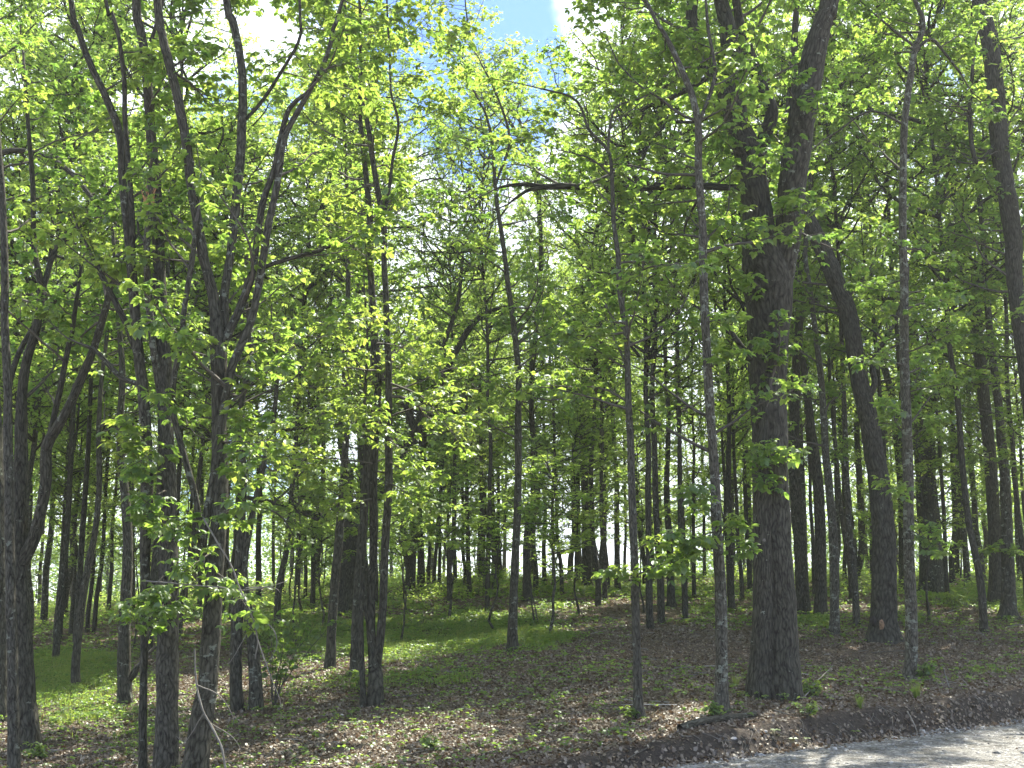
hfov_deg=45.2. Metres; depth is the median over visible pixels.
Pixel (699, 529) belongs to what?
tree
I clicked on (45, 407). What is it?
tree
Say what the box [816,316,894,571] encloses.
tree
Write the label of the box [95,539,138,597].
tree
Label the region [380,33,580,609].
tree
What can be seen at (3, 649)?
tree
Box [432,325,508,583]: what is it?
tree
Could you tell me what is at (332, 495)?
tree
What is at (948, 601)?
shrub
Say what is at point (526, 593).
tree
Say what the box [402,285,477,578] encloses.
tree
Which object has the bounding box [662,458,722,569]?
sapling
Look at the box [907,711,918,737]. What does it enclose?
stick
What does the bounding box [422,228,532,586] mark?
tree
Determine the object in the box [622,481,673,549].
sapling
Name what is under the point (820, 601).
tree
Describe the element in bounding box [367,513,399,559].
sapling
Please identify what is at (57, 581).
tree
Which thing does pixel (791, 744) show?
oak leaf drift
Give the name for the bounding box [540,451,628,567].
sapling
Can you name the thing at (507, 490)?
tree
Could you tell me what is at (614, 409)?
tree
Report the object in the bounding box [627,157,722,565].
tree
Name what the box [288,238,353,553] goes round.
tree
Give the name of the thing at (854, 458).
tree
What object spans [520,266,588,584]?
tree
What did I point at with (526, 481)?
tree
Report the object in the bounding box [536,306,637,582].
tree
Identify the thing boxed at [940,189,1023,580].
tree
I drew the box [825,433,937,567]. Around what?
tree
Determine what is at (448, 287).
tree
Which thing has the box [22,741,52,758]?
shrub
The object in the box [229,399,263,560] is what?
tree
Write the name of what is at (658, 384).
tree
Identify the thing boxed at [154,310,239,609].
tree
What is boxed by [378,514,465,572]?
tree
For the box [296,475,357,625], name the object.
sapling
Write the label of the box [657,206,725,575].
tree
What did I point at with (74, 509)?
tree
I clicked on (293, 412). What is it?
tree
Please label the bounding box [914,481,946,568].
tree
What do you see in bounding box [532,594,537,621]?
stick
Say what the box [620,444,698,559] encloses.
tree
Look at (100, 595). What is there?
tree
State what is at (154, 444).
tree
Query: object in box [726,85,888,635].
tree
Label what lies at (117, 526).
sapling
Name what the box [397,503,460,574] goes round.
sapling
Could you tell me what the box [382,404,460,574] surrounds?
tree
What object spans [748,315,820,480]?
tree
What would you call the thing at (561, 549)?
sapling
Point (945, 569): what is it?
tree
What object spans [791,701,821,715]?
shrub
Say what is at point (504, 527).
sapling
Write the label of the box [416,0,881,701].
oak tree
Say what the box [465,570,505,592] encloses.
shrub
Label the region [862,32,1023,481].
tree
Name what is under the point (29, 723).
tree
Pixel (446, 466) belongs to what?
tree
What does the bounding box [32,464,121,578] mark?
tree
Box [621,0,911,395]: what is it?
tree
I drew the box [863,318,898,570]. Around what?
tree
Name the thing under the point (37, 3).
tree
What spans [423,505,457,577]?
sapling
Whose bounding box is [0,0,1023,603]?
sky
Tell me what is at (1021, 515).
sapling
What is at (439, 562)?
tree
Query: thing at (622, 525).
tree
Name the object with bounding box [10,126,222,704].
tree
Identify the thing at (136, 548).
sapling
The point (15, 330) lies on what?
tree
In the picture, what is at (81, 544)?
tree
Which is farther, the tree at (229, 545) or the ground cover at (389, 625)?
the tree at (229, 545)
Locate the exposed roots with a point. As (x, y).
(850, 723)
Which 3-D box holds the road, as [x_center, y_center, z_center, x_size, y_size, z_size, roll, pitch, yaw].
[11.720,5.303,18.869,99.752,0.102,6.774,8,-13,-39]
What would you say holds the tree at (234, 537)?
on the ground at (739, 732)
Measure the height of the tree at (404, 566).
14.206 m
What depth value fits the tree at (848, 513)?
32.34 m
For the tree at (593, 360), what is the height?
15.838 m
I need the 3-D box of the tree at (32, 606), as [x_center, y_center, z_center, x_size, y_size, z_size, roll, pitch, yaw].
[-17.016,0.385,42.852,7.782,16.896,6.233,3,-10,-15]
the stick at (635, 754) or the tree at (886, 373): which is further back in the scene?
the tree at (886, 373)
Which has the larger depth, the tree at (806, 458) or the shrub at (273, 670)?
the tree at (806, 458)
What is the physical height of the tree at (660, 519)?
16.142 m
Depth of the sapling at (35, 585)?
50.39 m
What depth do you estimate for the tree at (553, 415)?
45.77 m
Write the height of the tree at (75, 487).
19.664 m
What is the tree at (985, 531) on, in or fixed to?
on the ground at (739, 732)
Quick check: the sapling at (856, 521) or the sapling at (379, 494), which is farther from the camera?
the sapling at (856, 521)
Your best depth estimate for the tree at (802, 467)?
38.60 m
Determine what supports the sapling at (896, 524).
on the ground at (739, 732)
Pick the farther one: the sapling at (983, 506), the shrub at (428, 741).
the sapling at (983, 506)
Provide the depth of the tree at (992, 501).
39.55 m
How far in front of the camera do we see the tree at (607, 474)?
73.90 m
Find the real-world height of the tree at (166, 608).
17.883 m
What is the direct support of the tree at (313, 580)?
on the ground at (739, 732)
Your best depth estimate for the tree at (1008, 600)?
33.66 m
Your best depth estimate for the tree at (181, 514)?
70.70 m
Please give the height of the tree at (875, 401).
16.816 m
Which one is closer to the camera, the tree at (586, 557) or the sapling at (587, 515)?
the sapling at (587, 515)
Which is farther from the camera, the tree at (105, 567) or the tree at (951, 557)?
the tree at (105, 567)
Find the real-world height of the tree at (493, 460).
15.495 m
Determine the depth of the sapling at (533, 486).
34.10 m
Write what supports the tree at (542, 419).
on the ground at (739, 732)
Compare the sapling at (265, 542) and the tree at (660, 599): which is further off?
the sapling at (265, 542)
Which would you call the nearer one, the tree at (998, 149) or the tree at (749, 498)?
the tree at (998, 149)
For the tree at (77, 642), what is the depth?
26.50 m
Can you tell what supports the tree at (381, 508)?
on the ground at (739, 732)
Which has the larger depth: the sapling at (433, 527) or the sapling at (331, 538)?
the sapling at (331, 538)
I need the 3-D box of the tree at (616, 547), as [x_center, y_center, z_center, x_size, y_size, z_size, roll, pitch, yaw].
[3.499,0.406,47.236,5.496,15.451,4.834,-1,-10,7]
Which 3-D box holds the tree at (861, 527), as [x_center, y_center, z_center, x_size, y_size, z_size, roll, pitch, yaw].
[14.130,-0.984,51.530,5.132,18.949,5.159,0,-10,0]
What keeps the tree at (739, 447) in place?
on the ground at (739, 732)
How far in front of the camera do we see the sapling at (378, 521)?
53.56 m
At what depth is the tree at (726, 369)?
37.33 m
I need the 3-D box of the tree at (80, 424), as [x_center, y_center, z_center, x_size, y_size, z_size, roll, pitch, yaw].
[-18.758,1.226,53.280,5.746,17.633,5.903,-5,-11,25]
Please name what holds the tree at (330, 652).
on the ground at (739, 732)
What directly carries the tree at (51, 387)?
on the ground at (739, 732)
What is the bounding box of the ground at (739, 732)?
[0,576,1023,767]
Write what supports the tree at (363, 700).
on the ground at (739, 732)
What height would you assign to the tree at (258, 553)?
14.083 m
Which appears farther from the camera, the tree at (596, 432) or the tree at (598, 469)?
the tree at (598, 469)
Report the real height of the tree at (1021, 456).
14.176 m
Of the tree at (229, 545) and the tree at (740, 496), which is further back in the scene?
the tree at (229, 545)
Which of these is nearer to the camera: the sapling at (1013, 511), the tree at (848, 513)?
the tree at (848, 513)
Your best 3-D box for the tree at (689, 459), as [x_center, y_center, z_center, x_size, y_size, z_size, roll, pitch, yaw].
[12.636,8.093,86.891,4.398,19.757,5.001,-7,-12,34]
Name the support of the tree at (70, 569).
on the ground at (739, 732)
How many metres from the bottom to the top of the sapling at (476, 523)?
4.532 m
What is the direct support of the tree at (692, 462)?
on the ground at (739, 732)
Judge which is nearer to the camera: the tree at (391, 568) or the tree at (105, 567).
the tree at (391, 568)
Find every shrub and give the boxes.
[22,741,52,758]
[260,609,346,706]
[346,668,367,693]
[419,733,440,749]
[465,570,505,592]
[620,705,645,717]
[701,700,723,714]
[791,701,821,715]
[802,680,823,695]
[916,662,937,678]
[942,588,975,609]
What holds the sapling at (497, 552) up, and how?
on the ground at (739, 732)
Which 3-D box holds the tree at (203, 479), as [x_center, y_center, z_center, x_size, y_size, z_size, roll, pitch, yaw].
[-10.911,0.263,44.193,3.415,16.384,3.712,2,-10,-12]
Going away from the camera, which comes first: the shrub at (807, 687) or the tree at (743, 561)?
the shrub at (807, 687)
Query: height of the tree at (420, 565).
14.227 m
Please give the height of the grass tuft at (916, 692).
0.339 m
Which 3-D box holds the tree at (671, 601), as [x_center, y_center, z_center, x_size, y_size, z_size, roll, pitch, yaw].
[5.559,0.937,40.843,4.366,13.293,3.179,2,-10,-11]
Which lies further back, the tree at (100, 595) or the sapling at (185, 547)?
the tree at (100, 595)
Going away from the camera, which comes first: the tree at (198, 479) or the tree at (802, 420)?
the tree at (198, 479)
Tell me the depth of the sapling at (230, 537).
56.05 m
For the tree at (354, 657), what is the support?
on the ground at (739, 732)
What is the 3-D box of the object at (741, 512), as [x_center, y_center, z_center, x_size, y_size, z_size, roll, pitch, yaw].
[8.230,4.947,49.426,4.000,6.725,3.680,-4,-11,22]
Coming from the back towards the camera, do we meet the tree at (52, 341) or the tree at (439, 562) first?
the tree at (439, 562)
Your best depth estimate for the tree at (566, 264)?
51.35 m
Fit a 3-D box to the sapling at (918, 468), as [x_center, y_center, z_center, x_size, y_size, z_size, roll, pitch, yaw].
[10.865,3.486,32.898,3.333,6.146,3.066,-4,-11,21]
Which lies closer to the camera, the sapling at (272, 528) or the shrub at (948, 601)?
the shrub at (948, 601)
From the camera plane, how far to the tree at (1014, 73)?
43.20 m
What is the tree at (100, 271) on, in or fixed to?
on the ground at (739, 732)
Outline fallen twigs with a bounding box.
[0,609,1023,767]
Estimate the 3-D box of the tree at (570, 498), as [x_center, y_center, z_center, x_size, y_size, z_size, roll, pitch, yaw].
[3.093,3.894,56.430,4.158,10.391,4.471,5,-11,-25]
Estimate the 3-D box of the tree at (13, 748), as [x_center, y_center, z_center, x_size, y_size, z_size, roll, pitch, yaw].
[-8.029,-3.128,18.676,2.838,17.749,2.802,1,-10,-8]
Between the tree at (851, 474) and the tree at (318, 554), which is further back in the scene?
the tree at (851, 474)
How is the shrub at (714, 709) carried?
on the ground at (739, 732)
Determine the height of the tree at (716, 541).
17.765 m
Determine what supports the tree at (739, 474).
on the ground at (739, 732)
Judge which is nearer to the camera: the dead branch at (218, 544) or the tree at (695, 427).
the dead branch at (218, 544)
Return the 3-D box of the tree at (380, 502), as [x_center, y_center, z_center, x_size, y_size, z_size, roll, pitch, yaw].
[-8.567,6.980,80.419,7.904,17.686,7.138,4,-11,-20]
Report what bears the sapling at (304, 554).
on the ground at (739, 732)
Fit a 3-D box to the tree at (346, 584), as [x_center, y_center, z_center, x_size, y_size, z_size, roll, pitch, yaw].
[-4.018,-0.624,40.422,10.733,16.747,6.451,-4,-11,23]
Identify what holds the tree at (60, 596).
on the ground at (739, 732)
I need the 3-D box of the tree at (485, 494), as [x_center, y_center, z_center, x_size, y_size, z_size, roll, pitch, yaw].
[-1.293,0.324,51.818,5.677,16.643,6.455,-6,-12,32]
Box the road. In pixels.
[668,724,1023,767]
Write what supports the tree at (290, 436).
on the ground at (739, 732)
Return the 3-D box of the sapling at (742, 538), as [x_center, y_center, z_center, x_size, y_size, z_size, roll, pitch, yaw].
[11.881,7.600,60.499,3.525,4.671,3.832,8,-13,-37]
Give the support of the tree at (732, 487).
on the ground at (739, 732)
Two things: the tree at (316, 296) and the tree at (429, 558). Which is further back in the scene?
the tree at (429, 558)
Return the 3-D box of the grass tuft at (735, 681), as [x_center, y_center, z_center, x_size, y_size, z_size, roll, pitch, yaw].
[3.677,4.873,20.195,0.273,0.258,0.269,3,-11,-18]
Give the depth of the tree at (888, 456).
57.96 m
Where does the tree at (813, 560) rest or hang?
on the ground at (739, 732)
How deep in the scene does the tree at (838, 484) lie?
41.03 m
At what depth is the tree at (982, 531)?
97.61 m
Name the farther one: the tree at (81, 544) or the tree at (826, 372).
the tree at (826, 372)
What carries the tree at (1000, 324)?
on the ground at (739, 732)
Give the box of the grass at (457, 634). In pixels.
[34,577,1023,756]
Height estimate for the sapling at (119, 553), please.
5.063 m
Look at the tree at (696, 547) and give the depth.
98.16 m
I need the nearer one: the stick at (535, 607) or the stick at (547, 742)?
the stick at (547, 742)
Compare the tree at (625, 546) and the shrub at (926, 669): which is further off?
the tree at (625, 546)
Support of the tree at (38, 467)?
on the ground at (739, 732)
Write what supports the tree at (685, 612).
on the ground at (739, 732)
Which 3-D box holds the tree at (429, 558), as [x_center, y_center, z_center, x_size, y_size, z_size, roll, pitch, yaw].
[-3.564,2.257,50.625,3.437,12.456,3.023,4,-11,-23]
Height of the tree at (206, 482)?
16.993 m
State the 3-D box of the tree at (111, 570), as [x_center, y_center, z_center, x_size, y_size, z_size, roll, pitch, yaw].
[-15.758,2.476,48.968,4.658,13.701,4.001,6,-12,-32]
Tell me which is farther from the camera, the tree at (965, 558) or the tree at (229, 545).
the tree at (229, 545)
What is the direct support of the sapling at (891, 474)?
on the ground at (739, 732)
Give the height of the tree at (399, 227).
18.063 m
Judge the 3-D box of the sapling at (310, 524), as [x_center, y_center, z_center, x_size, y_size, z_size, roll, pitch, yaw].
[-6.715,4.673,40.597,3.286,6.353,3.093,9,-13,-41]
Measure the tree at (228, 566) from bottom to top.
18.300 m
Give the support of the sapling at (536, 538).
on the ground at (739, 732)
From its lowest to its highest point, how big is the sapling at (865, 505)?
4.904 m
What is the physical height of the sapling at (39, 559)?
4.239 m
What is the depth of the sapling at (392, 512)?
38.34 m
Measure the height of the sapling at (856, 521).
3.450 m
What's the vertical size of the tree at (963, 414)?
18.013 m
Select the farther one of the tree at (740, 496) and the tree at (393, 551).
the tree at (393, 551)
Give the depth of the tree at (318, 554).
50.84 m
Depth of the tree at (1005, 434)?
77.33 m
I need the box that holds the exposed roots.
[693,691,1020,754]
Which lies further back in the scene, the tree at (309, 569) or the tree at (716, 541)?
the tree at (309, 569)
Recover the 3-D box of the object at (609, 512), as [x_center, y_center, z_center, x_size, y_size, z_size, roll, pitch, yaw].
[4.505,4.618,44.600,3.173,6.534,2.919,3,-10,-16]
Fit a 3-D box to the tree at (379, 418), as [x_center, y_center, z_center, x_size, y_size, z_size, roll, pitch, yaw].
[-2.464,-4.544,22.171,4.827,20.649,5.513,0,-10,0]
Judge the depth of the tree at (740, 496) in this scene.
72.77 m
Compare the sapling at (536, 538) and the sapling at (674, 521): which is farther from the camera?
the sapling at (536, 538)
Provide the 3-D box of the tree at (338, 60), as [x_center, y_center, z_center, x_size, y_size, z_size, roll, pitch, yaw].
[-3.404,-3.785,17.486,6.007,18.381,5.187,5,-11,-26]
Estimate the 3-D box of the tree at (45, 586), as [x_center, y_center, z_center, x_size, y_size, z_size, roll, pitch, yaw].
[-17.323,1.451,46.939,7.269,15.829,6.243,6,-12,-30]
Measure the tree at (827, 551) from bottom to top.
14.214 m
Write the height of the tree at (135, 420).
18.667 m
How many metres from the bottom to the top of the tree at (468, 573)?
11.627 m
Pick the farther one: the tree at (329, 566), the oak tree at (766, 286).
the tree at (329, 566)
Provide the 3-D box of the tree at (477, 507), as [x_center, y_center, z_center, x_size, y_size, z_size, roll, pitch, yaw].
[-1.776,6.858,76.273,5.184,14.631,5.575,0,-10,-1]
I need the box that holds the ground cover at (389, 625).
[0,571,1023,767]
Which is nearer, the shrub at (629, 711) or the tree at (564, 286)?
the shrub at (629, 711)
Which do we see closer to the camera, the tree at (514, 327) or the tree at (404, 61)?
the tree at (514, 327)
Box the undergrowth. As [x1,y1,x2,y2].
[34,558,1022,628]
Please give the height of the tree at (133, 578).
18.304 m
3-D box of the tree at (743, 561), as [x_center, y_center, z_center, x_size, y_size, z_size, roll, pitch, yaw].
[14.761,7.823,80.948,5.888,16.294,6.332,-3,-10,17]
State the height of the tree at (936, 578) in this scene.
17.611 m
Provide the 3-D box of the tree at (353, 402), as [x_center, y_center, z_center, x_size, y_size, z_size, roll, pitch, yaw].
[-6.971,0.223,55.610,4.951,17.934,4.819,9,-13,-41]
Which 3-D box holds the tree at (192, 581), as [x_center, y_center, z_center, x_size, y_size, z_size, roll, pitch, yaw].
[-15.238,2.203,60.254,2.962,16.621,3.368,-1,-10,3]
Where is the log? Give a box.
[677,711,757,729]
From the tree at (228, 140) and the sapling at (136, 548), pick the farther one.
the sapling at (136, 548)
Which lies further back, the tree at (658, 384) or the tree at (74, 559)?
the tree at (658, 384)
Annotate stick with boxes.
[402,746,443,755]
[519,737,573,747]
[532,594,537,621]
[625,747,647,761]
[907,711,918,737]
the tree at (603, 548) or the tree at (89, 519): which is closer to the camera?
the tree at (603, 548)
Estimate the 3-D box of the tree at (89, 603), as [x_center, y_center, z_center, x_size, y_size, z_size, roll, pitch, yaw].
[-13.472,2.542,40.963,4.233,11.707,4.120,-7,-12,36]
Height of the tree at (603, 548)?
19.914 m
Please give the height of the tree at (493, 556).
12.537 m
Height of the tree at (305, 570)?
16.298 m
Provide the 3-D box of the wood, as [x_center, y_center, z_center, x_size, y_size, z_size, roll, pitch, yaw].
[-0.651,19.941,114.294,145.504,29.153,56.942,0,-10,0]
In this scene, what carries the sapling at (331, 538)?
on the ground at (739, 732)
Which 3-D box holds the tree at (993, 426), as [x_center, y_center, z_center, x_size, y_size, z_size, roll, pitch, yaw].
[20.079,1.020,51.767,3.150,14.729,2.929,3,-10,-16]
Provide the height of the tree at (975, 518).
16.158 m
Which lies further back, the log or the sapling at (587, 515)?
the sapling at (587, 515)
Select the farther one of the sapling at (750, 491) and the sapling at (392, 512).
the sapling at (750, 491)
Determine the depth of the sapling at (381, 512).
51.14 m
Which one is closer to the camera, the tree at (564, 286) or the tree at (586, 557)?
the tree at (586, 557)
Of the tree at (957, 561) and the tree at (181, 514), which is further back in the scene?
the tree at (181, 514)
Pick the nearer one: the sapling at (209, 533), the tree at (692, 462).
the tree at (692, 462)
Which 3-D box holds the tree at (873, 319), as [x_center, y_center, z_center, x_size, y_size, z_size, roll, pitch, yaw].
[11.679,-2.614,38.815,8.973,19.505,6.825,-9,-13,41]
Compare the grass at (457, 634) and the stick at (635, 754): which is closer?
the stick at (635, 754)
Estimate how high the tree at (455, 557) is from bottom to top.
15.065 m
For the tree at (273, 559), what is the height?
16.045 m
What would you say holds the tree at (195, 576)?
on the ground at (739, 732)
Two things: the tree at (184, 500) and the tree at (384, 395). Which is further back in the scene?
the tree at (184, 500)
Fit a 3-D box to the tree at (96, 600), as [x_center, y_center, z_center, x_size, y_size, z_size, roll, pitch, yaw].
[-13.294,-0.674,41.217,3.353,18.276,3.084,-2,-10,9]
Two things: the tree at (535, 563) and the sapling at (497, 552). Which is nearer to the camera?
the sapling at (497, 552)
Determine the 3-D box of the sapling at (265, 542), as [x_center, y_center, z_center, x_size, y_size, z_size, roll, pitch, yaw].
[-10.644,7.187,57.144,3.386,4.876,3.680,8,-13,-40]
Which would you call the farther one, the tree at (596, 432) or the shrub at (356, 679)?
the tree at (596, 432)
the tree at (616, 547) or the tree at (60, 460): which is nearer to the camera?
the tree at (60, 460)
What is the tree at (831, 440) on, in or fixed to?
on the ground at (739, 732)
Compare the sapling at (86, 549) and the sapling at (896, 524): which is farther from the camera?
the sapling at (896, 524)
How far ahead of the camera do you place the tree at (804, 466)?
72.50 m
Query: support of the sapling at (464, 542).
on the ground at (739, 732)
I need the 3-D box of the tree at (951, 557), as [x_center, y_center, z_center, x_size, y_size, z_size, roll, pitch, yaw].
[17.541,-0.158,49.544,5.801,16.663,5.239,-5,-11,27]
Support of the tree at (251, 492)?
on the ground at (739, 732)
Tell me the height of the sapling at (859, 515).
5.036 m
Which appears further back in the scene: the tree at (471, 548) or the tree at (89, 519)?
the tree at (471, 548)
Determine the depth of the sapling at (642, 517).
36.79 m
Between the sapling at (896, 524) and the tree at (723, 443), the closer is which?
the tree at (723, 443)
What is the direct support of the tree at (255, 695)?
on the ground at (739, 732)
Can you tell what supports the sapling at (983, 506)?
on the ground at (739, 732)
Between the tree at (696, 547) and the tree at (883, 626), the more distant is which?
the tree at (696, 547)
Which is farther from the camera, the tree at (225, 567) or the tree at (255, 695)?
the tree at (225, 567)
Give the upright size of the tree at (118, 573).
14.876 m
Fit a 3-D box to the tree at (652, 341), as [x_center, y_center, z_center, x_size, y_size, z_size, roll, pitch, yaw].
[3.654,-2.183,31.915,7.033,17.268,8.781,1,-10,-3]
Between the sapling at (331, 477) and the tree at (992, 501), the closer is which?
the tree at (992, 501)
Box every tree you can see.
[0,0,71,767]
[0,0,142,427]
[0,0,201,721]
[0,0,204,660]
[0,0,223,538]
[0,0,234,642]
[0,0,240,750]
[0,30,54,359]
[0,31,107,413]
[0,102,87,466]
[1,177,126,633]
[1,199,80,496]
[1,210,54,406]
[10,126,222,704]
[13,229,134,624]
[13,279,130,637]
[13,314,75,519]
[17,0,232,767]
[30,302,156,632]
[31,231,128,540]
[31,296,136,637]
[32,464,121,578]
[33,308,157,553]
[34,379,61,608]
[34,468,55,556]
[34,536,120,604]
[35,0,307,654]
[42,260,129,617]
[42,400,136,634]
[45,518,139,601]
[50,481,139,599]
[61,34,361,438]
[61,237,105,601]
[63,89,341,637]
[65,141,204,688]
[69,136,220,489]
[76,113,153,632]
[77,282,156,612]
[84,356,151,602]
[85,80,300,520]
[86,256,191,611]
[88,0,487,767]
[95,0,264,767]
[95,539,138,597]
[110,88,329,621]
[110,206,360,712]
[111,282,197,567]
[116,361,196,593]
[152,321,211,583]
[152,415,187,561]
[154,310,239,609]
[155,396,204,562]
[173,36,447,624]
[174,233,246,612]
[177,307,293,576]
[179,394,234,584]
[180,485,270,585]
[184,319,210,583]
[185,228,279,612]
[228,131,558,615]
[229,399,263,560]
[229,406,264,545]
[232,54,497,618]
[233,239,328,593]
[234,265,327,597]
[243,56,412,606]
[246,238,295,592]
[247,273,338,590]
[252,404,330,580]
[262,478,331,579]
[263,200,357,597]
[264,0,508,706]
[264,12,474,603]
[269,172,393,589]
[285,0,423,668]
[285,0,455,676]
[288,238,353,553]
[303,231,403,497]
[303,472,368,578]
[307,449,338,577]
[336,394,418,575]
[340,249,523,587]
[344,233,406,707]
[350,244,499,596]
[350,263,414,479]
[353,385,417,577]
[354,444,384,563]
[367,482,404,576]
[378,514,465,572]
[378,552,426,576]
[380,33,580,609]
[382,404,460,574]
[387,79,536,602]
[399,298,472,585]
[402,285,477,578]
[402,297,501,572]
[406,0,594,601]
[406,279,467,585]
[406,287,477,584]
[408,483,472,578]
[414,237,493,583]
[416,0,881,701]
[417,285,513,595]
[418,205,564,581]
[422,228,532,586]
[423,31,587,651]
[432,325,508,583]
[433,320,549,578]
[443,386,522,573]
[451,18,742,718]
[458,238,531,541]
[459,272,535,577]
[465,479,477,575]
[467,197,582,590]
[469,350,529,573]
[483,297,608,584]
[487,359,580,576]
[495,281,529,571]
[499,46,678,600]
[508,196,604,592]
[511,128,697,606]
[518,233,632,502]
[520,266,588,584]
[522,265,639,578]
[523,0,781,629]
[526,0,837,623]
[529,374,618,574]
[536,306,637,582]
[537,346,648,510]
[538,234,636,588]
[550,209,665,589]
[550,244,626,580]
[552,225,643,588]
[554,461,619,557]
[557,296,659,541]
[563,369,637,516]
[564,0,844,713]
[575,198,633,585]
[582,7,760,617]
[597,212,683,585]
[597,313,660,569]
[607,432,644,573]
[620,317,674,581]
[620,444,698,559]
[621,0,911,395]
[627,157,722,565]
[632,217,741,606]
[632,226,683,472]
[636,260,690,535]
[652,361,723,539]
[655,280,738,596]
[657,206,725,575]
[659,83,809,611]
[661,1,913,557]
[661,246,751,597]
[662,509,713,575]
[680,191,751,600]
[684,246,787,576]
[687,190,790,592]
[688,304,752,573]
[691,491,736,573]
[699,384,752,574]
[703,0,943,625]
[705,327,787,485]
[707,322,752,568]
[715,386,829,488]
[716,0,982,644]
[717,2,944,598]
[720,434,752,570]
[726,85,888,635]
[738,250,841,467]
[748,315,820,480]
[753,0,1023,631]
[753,11,980,460]
[766,0,986,482]
[768,92,842,614]
[770,179,853,616]
[770,184,849,596]
[778,0,1006,679]
[789,175,865,484]
[790,208,878,594]
[801,170,896,581]
[801,256,881,583]
[803,206,870,466]
[805,458,855,572]
[812,178,898,578]
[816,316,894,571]
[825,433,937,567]
[829,156,910,587]
[834,352,890,548]
[836,259,899,497]
[837,74,1021,594]
[853,209,920,453]
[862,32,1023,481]
[863,151,959,593]
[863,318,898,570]
[874,7,1023,619]
[874,180,998,582]
[879,192,1021,581]
[885,0,1023,332]
[885,256,1010,575]
[885,325,982,563]
[886,0,1023,417]
[891,0,1023,595]
[896,430,979,550]
[901,0,1023,602]
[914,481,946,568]
[918,237,1022,582]
[927,131,1018,472]
[936,337,1023,568]
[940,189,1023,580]
[962,239,1023,520]
[964,300,1015,495]
[967,60,1023,412]
[967,343,1023,521]
[969,485,1013,566]
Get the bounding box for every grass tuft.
[728,673,740,686]
[852,693,863,708]
[909,681,923,697]
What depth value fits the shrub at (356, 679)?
21.65 m
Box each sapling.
[31,504,46,580]
[31,543,59,617]
[31,554,44,576]
[49,482,117,566]
[88,498,154,574]
[95,441,156,648]
[107,482,155,596]
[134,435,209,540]
[175,443,250,570]
[187,487,233,545]
[209,523,232,543]
[246,489,308,560]
[256,377,352,644]
[256,479,325,599]
[267,430,358,613]
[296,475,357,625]
[298,395,429,620]
[308,468,339,591]
[315,519,368,553]
[347,455,436,642]
[353,462,393,545]
[354,462,391,552]
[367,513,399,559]
[377,469,444,611]
[378,442,495,619]
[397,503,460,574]
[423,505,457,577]
[429,489,493,587]
[433,484,541,628]
[445,500,476,573]
[452,436,608,633]
[456,476,521,593]
[475,495,511,575]
[498,424,581,623]
[520,491,549,556]
[527,501,607,573]
[528,397,626,615]
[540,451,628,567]
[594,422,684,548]
[597,389,686,612]
[613,480,686,543]
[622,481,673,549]
[624,449,709,584]
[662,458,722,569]
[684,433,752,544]
[727,461,808,543]
[734,497,792,539]
[791,499,827,552]
[840,503,869,553]
[844,479,897,561]
[851,476,869,566]
[856,399,983,620]
[869,484,917,583]
[890,473,915,529]
[936,454,986,578]
[978,479,1020,527]
[987,483,1023,544]
[1013,487,1023,531]
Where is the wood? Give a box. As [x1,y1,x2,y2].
[31,426,1023,608]
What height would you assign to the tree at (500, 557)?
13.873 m
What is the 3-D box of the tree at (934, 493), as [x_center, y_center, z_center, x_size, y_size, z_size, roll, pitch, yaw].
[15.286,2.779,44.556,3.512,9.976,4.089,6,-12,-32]
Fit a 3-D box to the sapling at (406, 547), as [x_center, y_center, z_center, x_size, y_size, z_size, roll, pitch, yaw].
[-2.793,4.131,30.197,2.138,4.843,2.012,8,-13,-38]
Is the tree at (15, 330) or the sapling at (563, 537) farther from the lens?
the sapling at (563, 537)
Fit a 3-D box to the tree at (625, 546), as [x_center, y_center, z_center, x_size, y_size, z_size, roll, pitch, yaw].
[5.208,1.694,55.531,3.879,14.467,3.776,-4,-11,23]
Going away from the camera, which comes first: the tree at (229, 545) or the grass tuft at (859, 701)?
the grass tuft at (859, 701)
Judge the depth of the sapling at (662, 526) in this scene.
52.80 m
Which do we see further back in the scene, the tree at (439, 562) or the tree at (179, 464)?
the tree at (439, 562)
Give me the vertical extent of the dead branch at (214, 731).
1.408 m
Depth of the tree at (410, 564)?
46.40 m
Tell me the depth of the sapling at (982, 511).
50.48 m
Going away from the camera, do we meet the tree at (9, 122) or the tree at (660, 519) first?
the tree at (9, 122)
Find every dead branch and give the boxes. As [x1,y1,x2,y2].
[146,518,286,708]
[177,648,240,767]
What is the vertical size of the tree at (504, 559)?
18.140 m
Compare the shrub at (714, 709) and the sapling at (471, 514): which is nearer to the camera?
the shrub at (714, 709)
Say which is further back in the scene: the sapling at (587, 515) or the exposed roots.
the sapling at (587, 515)
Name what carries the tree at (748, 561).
on the ground at (739, 732)
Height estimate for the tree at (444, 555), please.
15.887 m
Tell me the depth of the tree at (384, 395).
58.64 m
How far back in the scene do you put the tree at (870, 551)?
50.76 m
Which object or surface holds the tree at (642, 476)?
on the ground at (739, 732)
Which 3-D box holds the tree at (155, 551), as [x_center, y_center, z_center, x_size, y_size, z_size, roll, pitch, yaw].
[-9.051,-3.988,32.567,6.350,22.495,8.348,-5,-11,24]
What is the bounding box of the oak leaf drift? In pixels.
[522,688,1023,767]

